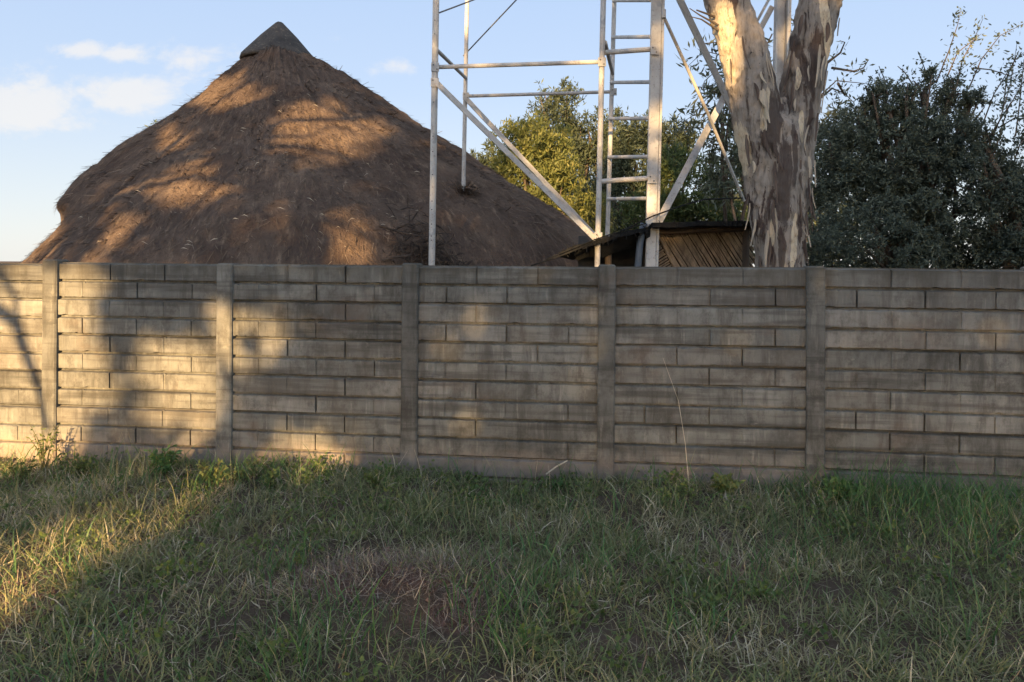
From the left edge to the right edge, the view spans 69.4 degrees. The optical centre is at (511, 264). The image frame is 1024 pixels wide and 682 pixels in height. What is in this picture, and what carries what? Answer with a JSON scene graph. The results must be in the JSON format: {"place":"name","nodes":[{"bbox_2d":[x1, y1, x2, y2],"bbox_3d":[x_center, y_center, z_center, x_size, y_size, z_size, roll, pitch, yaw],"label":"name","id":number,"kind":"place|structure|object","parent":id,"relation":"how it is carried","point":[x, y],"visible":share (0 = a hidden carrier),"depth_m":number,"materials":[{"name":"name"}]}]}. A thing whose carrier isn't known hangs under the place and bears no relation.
{"place":"outdoors","nodes":[
{"label":"outdoors","id":0,"kind":"place"},
{"bbox_2d":[0,261,1023,681],"bbox_3d":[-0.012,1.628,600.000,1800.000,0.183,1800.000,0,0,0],"label":"ground","id":1,"kind":"structure","parent":0,"point":[604,631],"depth_m":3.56,"materials":[{"name":"green plant"}]},
{"bbox_2d":[3,452,38,481],"bbox_3d":[-3.754,1.550,5.599,0.274,0.233,0.179,0,0,0],"label":"weed","id":2,"kind":"object","parent":1,"relation":"on","point":[23,471],"visible":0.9,"depth_m":5.62,"materials":[{"name":"green plant"}]},
{"bbox_2d":[26,421,61,470],"bbox_3d":[-3.781,1.469,5.974,0.218,0.412,0.201,0,0,40],"label":"weed","id":3,"kind":"object","parent":1,"relation":"on","point":[42,452],"visible":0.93,"depth_m":5.97,"materials":[{"name":"green plant"}]},
{"bbox_2d":[66,452,99,475],"bbox_3d":[-3.313,1.566,5.704,0.237,0.211,0.199,0,0,-31],"label":"weed","id":4,"kind":"object","parent":1,"relation":"on","point":[80,464],"visible":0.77,"depth_m":5.68,"materials":[{"name":"green plant"}]},
{"bbox_2d":[0,469,258,629],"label":"pale tussock","id":5,"kind":"object","parent":1,"relation":"on","point":[9,602],"visible":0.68,"depth_m":3.97,"materials":[{"name":"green plant"}]},
{"bbox_2d":[143,444,182,476],"bbox_3d":[-2.634,1.488,5.583,0.282,0.258,0.201,0,0,-21],"label":"weed","id":6,"kind":"object","parent":1,"relation":"on","point":[163,461],"visible":0.94,"depth_m":5.56,"materials":[{"name":"green plant"}]},
{"bbox_2d":[184,458,230,485],"bbox_3d":[-2.202,1.507,5.367,0.264,0.232,0.259,0,0,-43],"label":"weed","id":7,"kind":"object","parent":1,"relation":"on","point":[205,467],"visible":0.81,"depth_m":5.38,"materials":[{"name":"green plant"}]},
{"bbox_2d":[261,467,278,490],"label":"weed","id":8,"kind":"object","parent":1,"relation":"on","point":[266,476],"visible":0.92,"depth_m":5.32,"materials":[{"name":"green plant"}]},
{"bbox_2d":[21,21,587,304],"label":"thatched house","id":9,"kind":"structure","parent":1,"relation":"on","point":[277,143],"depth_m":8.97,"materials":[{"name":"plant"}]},
{"bbox_2d":[81,533,619,648],"bbox_3d":[-0.769,1.532,3.697,2.632,0.264,1.427,0,0,0],"label":"dead straw","id":10,"kind":"object","parent":1,"relation":"on","point":[395,568],"visible":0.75,"depth_m":3.64,"materials":[{"name":"brown plant"}]},
{"bbox_2d":[363,465,387,489],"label":"weed","id":11,"kind":"object","parent":1,"relation":"on","point":[372,478],"visible":0.89,"depth_m":5.24,"materials":[{"name":"green plant"}]},
{"bbox_2d":[0,538,794,630],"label":"soil clods","id":12,"kind":"object","parent":1,"relation":"on","point":[444,624],"visible":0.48,"depth_m":3.74,"materials":[{"name":"brown soil"}]},
{"bbox_2d":[373,194,471,302],"bbox_3d":[-0.987,0.503,8.004,1.428,2.488,0.614,0,0,0],"label":"brush pile","id":13,"kind":"object","parent":1,"relation":"on","point":[447,257],"visible":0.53,"depth_m":7.83,"materials":[{"name":"brown plant"}]},
{"bbox_2d":[0,259,1023,501],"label":"precast wall","id":14,"kind":"structure","parent":1,"relation":"on","point":[431,362],"depth_m":5.75,"materials":[{"name":"concrete"}]},
{"bbox_2d":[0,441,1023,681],"bbox_3d":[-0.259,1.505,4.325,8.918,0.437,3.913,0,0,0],"label":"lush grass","id":15,"kind":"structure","parent":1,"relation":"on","point":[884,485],"depth_m":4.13,"materials":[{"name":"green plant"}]},
{"bbox_2d":[0,447,1023,681],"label":"broad leaf ground cover","id":16,"kind":"object","parent":1,"relation":"on","point":[327,474],"visible":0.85,"depth_m":4.19,"materials":[{"name":"green plant"}]},
{"bbox_2d":[469,76,628,231],"bbox_3d":[1.258,-2.329,24.946,6.239,8.097,3.266,0,0,0],"label":"tall tree","id":17,"kind":"object","parent":1,"relation":"on","point":[584,148],"visible":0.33,"depth_m":24.72,"materials":[{"name":"green plant"}]},
{"bbox_2d":[484,109,623,235],"bbox_3d":[0.740,-1.136,18.766,3.765,5.695,2.562,0,0,35],"label":"feathery tree","id":18,"kind":"object","parent":1,"relation":"on","point":[537,151],"visible":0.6,"depth_m":18.38,"materials":[{"name":"green plant"}]},
{"bbox_2d":[546,460,567,474],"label":"grass stalk","id":19,"kind":"object","parent":1,"relation":"on","point":[556,466],"depth_m":5.63,"materials":[{"name":"beige plant"}]},
{"bbox_2d":[548,477,569,493],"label":"weed","id":20,"kind":"object","parent":1,"relation":"on","point":[561,483],"visible":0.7,"depth_m":5.38,"materials":[{"name":"green plant"}]},
{"bbox_2d":[568,162,645,232],"bbox_3d":[3.976,-1.890,33.944,9.545,7.266,4.445,0,0,0],"label":"tree","id":21,"kind":"object","parent":1,"relation":"on","point":[591,184],"visible":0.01,"depth_m":33.22,"materials":[{"name":"green plant"}]},
{"bbox_2d":[428,0,791,305],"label":"steel tower","id":22,"kind":"structure","parent":1,"relation":"on","point":[782,27],"depth_m":7.47,"materials":[{"name":"silver metal"}]},
{"bbox_2d":[531,197,754,305],"bbox_3d":[1.483,0.368,7.946,2.609,2.273,1.408,0,0,0],"label":"reed shelter","id":23,"kind":"object","parent":1,"relation":"on","point":[718,243],"visible":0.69,"depth_m":7.68,"materials":[{"name":"brown wicker"}]},
{"bbox_2d":[634,223,646,266],"bbox_3d":[1.281,0.480,7.470,0.153,1.800,0.068,0,0,0],"label":"pipe","id":24,"kind":"object","parent":23,"relation":"attached to","point":[639,250],"visible":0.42,"depth_m":7.44,"materials":[{"name":"grey metal"}]},
{"bbox_2d":[586,107,699,235],"bbox_3d":[4.100,-1.623,23.214,3.576,6.726,2.530,0,0,0],"label":"tall tree","id":25,"kind":"object","parent":1,"relation":"on","point":[637,141],"visible":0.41,"depth_m":22.74,"materials":[{"name":"green plant"}]},
{"bbox_2d":[663,359,689,488],"bbox_3d":[1.199,1.152,5.367,0.226,0.925,0.034,0,0,42],"label":"grass stalk","id":26,"kind":"object","parent":1,"relation":"on","point":[682,427],"depth_m":5.34,"materials":[{"name":"plant"}]},
{"bbox_2d":[613,139,747,229],"bbox_3d":[3.993,-0.628,16.976,3.418,4.729,1.790,0,0,-16],"label":"bushy tree","id":27,"kind":"object","parent":1,"relation":"on","point":[673,170],"visible":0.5,"depth_m":16.78,"materials":[{"name":"green plant"}]},
{"bbox_2d":[661,15,793,220],"bbox_3d":[4.062,-1.367,13.033,2.843,6.202,1.314,0,0,0],"label":"slender gum","id":28,"kind":"object","parent":1,"relation":"on","point":[719,177],"visible":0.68,"depth_m":12.97,"materials":[{"name":"green plant"}]},
{"bbox_2d":[710,471,745,497],"bbox_3d":[1.532,1.558,5.276,0.252,0.216,0.164,0,0,0],"label":"weed","id":29,"kind":"object","parent":1,"relation":"on","point":[722,481],"visible":0.92,"depth_m":5.25,"materials":[{"name":"green plant"}]},
{"bbox_2d":[689,0,842,306],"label":"gum tree","id":30,"kind":"object","parent":1,"relation":"on","point":[775,133],"visible":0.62,"depth_m":6.84,"materials":[{"name":"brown plant"}]},
{"bbox_2d":[694,165,867,264],"bbox_3d":[10.768,-1.681,30.030,8.909,6.949,4.219,0,0,0],"label":"tree","id":31,"kind":"object","parent":1,"relation":"on","point":[753,253],"visible":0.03,"depth_m":29.53,"materials":[{"name":"green plant"}]},
{"bbox_2d":[817,476,865,504],"bbox_3d":[2.270,1.569,5.111,0.299,0.199,0.210,0,0,0],"label":"weed","id":32,"kind":"object","parent":1,"relation":"on","point":[842,484],"visible":0.79,"depth_m":5.10,"materials":[{"name":"green plant"}]},
{"bbox_2d":[808,36,878,255],"bbox_3d":[6.100,-1.250,14.163,2.186,6.000,1.478,0,0,-23],"label":"slender gum","id":33,"kind":"object","parent":1,"relation":"on","point":[833,114],"visible":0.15,"depth_m":13.96,"materials":[{"name":"green plant"}]},
{"bbox_2d":[805,6,1023,309],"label":"acacia","id":34,"kind":"object","parent":1,"relation":"on","point":[904,205],"visible":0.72,"depth_m":11.69,"materials":[{"name":"green plant"}]},
{"bbox_2d":[942,41,1023,269],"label":"acacia","id":35,"kind":"object","parent":1,"relation":"on","point":[1010,254],"visible":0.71,"depth_m":11.09,"materials":[{"name":"green plant"}]},
{"bbox_2d":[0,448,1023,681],"bbox_3d":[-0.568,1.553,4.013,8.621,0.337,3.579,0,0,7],"label":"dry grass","id":36,"kind":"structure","parent":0,"point":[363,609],"depth_m":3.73,"materials":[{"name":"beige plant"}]},
{"bbox_2d":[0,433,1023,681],"bbox_3d":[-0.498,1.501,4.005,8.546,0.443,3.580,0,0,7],"label":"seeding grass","id":37,"kind":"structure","parent":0,"point":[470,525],"depth_m":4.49,"materials":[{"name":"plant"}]},
{"bbox_2d":[0,0,1023,267],"label":"sky","id":38,"kind":"structure","parent":0,"point":[78,77],"materials":[{"name":"blue"}]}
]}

